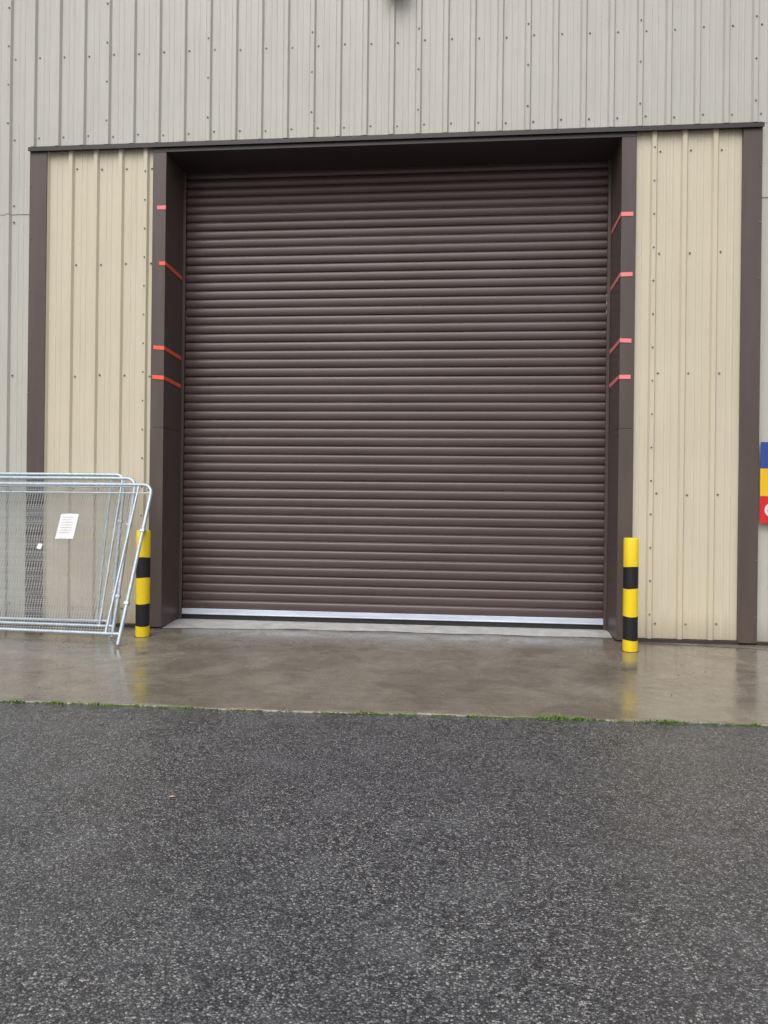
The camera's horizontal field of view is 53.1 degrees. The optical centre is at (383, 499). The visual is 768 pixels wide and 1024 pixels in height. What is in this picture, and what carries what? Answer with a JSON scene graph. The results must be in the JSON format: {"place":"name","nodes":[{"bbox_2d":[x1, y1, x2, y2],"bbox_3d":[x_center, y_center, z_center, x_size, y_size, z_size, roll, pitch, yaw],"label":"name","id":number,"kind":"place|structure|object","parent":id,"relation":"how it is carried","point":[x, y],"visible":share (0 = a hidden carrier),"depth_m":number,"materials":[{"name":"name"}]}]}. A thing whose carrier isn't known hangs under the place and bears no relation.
{"place":"outdoors","nodes":[
{"label":"outdoors","id":0,"kind":"place"},
{"bbox_2d":[0,703,767,1023],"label":"asphalt road","id":1,"kind":"structure","parent":0,"point":[375,909],"depth_m":3.15,"materials":[{"name":"grey asphalt"}]},
{"bbox_2d":[0,699,761,726],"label":"grass weeds","id":2,"kind":"object","parent":1,"relation":"on","point":[561,718],"depth_m":5.37,"materials":[{"name":"green plant"}]},
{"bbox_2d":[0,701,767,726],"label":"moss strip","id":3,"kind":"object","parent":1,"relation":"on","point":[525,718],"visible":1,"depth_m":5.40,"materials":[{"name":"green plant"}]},
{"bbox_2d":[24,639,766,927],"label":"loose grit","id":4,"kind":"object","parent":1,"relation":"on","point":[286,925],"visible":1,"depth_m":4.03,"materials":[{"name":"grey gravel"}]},
{"bbox_2d":[0,624,767,725],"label":"concrete apron","id":5,"kind":"object","parent":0,"point":[607,679],"visible":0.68,"depth_m":6.64,"materials":[{"name":"grey concrete"}]},
{"bbox_2d":[0,472,125,630],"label":"fence panel","id":6,"kind":"object","parent":5,"relation":"on","point":[75,474],"visible":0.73,"depth_m":8.71,"materials":[{"name":"metal"}]},
{"bbox_2d":[0,476,136,636],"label":"fence panel","id":7,"kind":"object","parent":5,"relation":"on","point":[117,595],"visible":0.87,"depth_m":8.50,"materials":[{"name":"metal"}]},
{"bbox_2d":[0,482,152,644],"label":"fence panel","id":8,"kind":"object","parent":5,"relation":"on","point":[67,526],"visible":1,"depth_m":8.24,"materials":[{"name":"metal"}]},
{"bbox_2d":[134,530,150,637],"bbox_3d":[-2.600,0.908,8.296,0.189,1.165,0.189,1,0,6],"label":"bollard","id":9,"kind":"object","parent":5,"relation":"on","point":[142,619],"visible":0.86,"depth_m":8.23,"materials":[{"name":"yellow metal"}]},
{"bbox_2d":[0,620,767,645],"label":"base trim","id":10,"kind":"structure","parent":5,"relation":"on","point":[654,640],"depth_m":8.26,"materials":[{"name":"metal"}]},
{"bbox_2d":[43,148,152,623],"bbox_3d":[-3.310,-1.316,8.905,1.314,5.475,0.040,1,0,6],"label":"cream panel","id":11,"kind":"object","parent":10,"relation":"on","point":[98,322],"visible":0.88,"depth_m":8.92,"materials":[{"name":"beige metal"}]},
{"bbox_2d":[632,129,741,639],"bbox_3d":[3.254,-1.240,8.273,1.147,5.475,0.040,1,0,6],"label":"cream panel","id":12,"kind":"object","parent":10,"relation":"on","point":[688,430],"visible":0.95,"depth_m":8.28,"materials":[{"name":"beige metal"}]},
{"bbox_2d":[162,619,611,637],"bbox_3d":[0.014,1.484,8.906,5.086,0.024,0.683,1,0,6],"label":"door threshold","id":13,"kind":"object","parent":5,"relation":"on","point":[215,624],"depth_m":8.90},
{"bbox_2d":[30,122,753,643],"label":"backing wall","id":14,"kind":"structure","parent":5,"relation":"on","point":[184,388],"depth_m":9.78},
{"bbox_2d":[149,137,636,639],"bbox_3d":[0.041,-1.237,8.876,5.404,5.445,0.645,1,0,6],"label":"door jamb flashing","id":15,"kind":"object","parent":14,"relation":"attached to","point":[165,395],"depth_m":8.80,"materials":[{"name":"brown metal"}]},
{"bbox_2d":[152,205,632,387],"bbox_3d":[0.044,-2.330,8.820,5.348,2.024,0.538,1,0,6],"label":"warning tape","id":16,"kind":"object","parent":15,"relation":"attached to","point":[626,340],"visible":1,"depth_m":8.80,"materials":[{"name":"red plastic"}]},
{"bbox_2d":[182,161,607,617],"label":"slats","id":17,"kind":"object","parent":15,"relation":"attached to","point":[539,414],"visible":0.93,"depth_m":9.13,"materials":[{"name":"brown metal"}]},
{"bbox_2d":[182,608,602,624],"bbox_3d":[0.037,1.379,9.136,5.016,0.067,0.051,1,0,6],"label":"bottom bar","id":18,"kind":"object","parent":17,"relation":"attached to","point":[446,617],"visible":1,"depth_m":9.11,"materials":[{"name":"silver metal"}]},
{"bbox_2d":[182,614,602,629],"bbox_3d":[0.037,1.446,9.145,5.016,0.065,0.027,1,0,6],"label":"bottom seal","id":19,"kind":"object","parent":18,"relation":"attached to","point":[398,621],"visible":1,"depth_m":9.12,"materials":[{"name":"black rubber"}]},
{"bbox_2d":[178,159,611,629],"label":"side guides","id":20,"kind":"object","parent":15,"relation":"attached to","point":[606,409],"visible":1,"depth_m":8.87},
{"bbox_2d":[184,168,607,617],"bbox_3d":[0.071,-1.317,9.172,5.016,5.595,0.010,1,0,6],"label":"door backing","id":21,"kind":"object","parent":15,"relation":"attached to","point":[384,349],"depth_m":9.17,"materials":[{"name":"brown metal"}]},
{"bbox_2d":[25,127,762,642],"bbox_3d":[-0.076,-1.268,8.601,8.190,5.493,0.075,1,0,6],"label":"flashing","id":22,"kind":"object","parent":14,"relation":"attached to","point":[749,407],"visible":0.9,"depth_m":8.19,"materials":[{"name":"brown metal"}]},
{"bbox_2d":[153,131,636,180],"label":"lintel soffit","id":23,"kind":"structure","parent":14,"relation":"attached to","point":[540,148],"depth_m":8.77,"materials":[{"name":"brown metal"}]},
{"bbox_2d":[28,122,764,151],"bbox_3d":[-0.046,-4.040,8.584,8.200,0.076,0.108,1,0,6],"label":"drip flashing","id":24,"kind":"object","parent":23,"relation":"attached to","point":[638,129],"visible":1,"depth_m":8.51,"materials":[{"name":"metal"}]},
{"bbox_2d":[621,538,638,652],"bbox_3d":[2.497,0.966,7.785,0.189,1.165,0.189,1,0,6],"label":"bollard","id":25,"kind":"object","parent":5,"relation":"on","point":[630,593],"visible":0.98,"depth_m":7.72,"materials":[{"name":"yellow metal"}]},
{"bbox_2d":[650,643,766,649],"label":"slab joint","id":26,"kind":"object","parent":5,"relation":"on","point":[710,646],"visible":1,"depth_m":8.06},
{"label":"ground","id":27,"kind":"structure","parent":0,"visible":0},
{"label":"side walls","id":28,"kind":"object","parent":27,"relation":"on","visible":0},
{"bbox_2d":[0,214,28,620],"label":"cladding","id":29,"kind":"structure","parent":28,"relation":"attached to","point":[14,262],"depth_m":9.02,"materials":[{"name":"beige metal"}]},
{"bbox_2d":[0,147,29,214],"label":"cladding","id":30,"kind":"structure","parent":28,"relation":"attached to","point":[15,176],"depth_m":9.01,"materials":[{"name":"grey metal"}]},
{"bbox_2d":[0,0,767,148],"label":"cladding","id":31,"kind":"structure","parent":28,"relation":"attached to","point":[689,70],"depth_m":8.62,"materials":[{"name":"beige metal"}]},
{"bbox_2d":[7,2,762,624],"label":"fixing screws","id":32,"kind":"object","parent":31,"relation":"attached to","point":[397,126],"visible":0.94,"depth_m":8.53,"materials":[{"name":"grey metal"}]},
{"bbox_2d":[757,197,767,641],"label":"cladding","id":33,"kind":"structure","parent":28,"relation":"attached to","point":[762,611],"depth_m":8.22,"materials":[{"name":"beige metal"}]},
{"bbox_2d":[760,442,767,522],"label":"safety sign","id":34,"kind":"object","parent":33,"relation":"attached to","point":[764,484],"visible":1,"depth_m":8.14,"materials":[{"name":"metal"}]},
{"bbox_2d":[762,123,767,196],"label":"cladding","id":35,"kind":"structure","parent":28,"relation":"attached to","point":[765,166],"depth_m":8.21,"materials":[{"name":"beige metal"}]}
]}

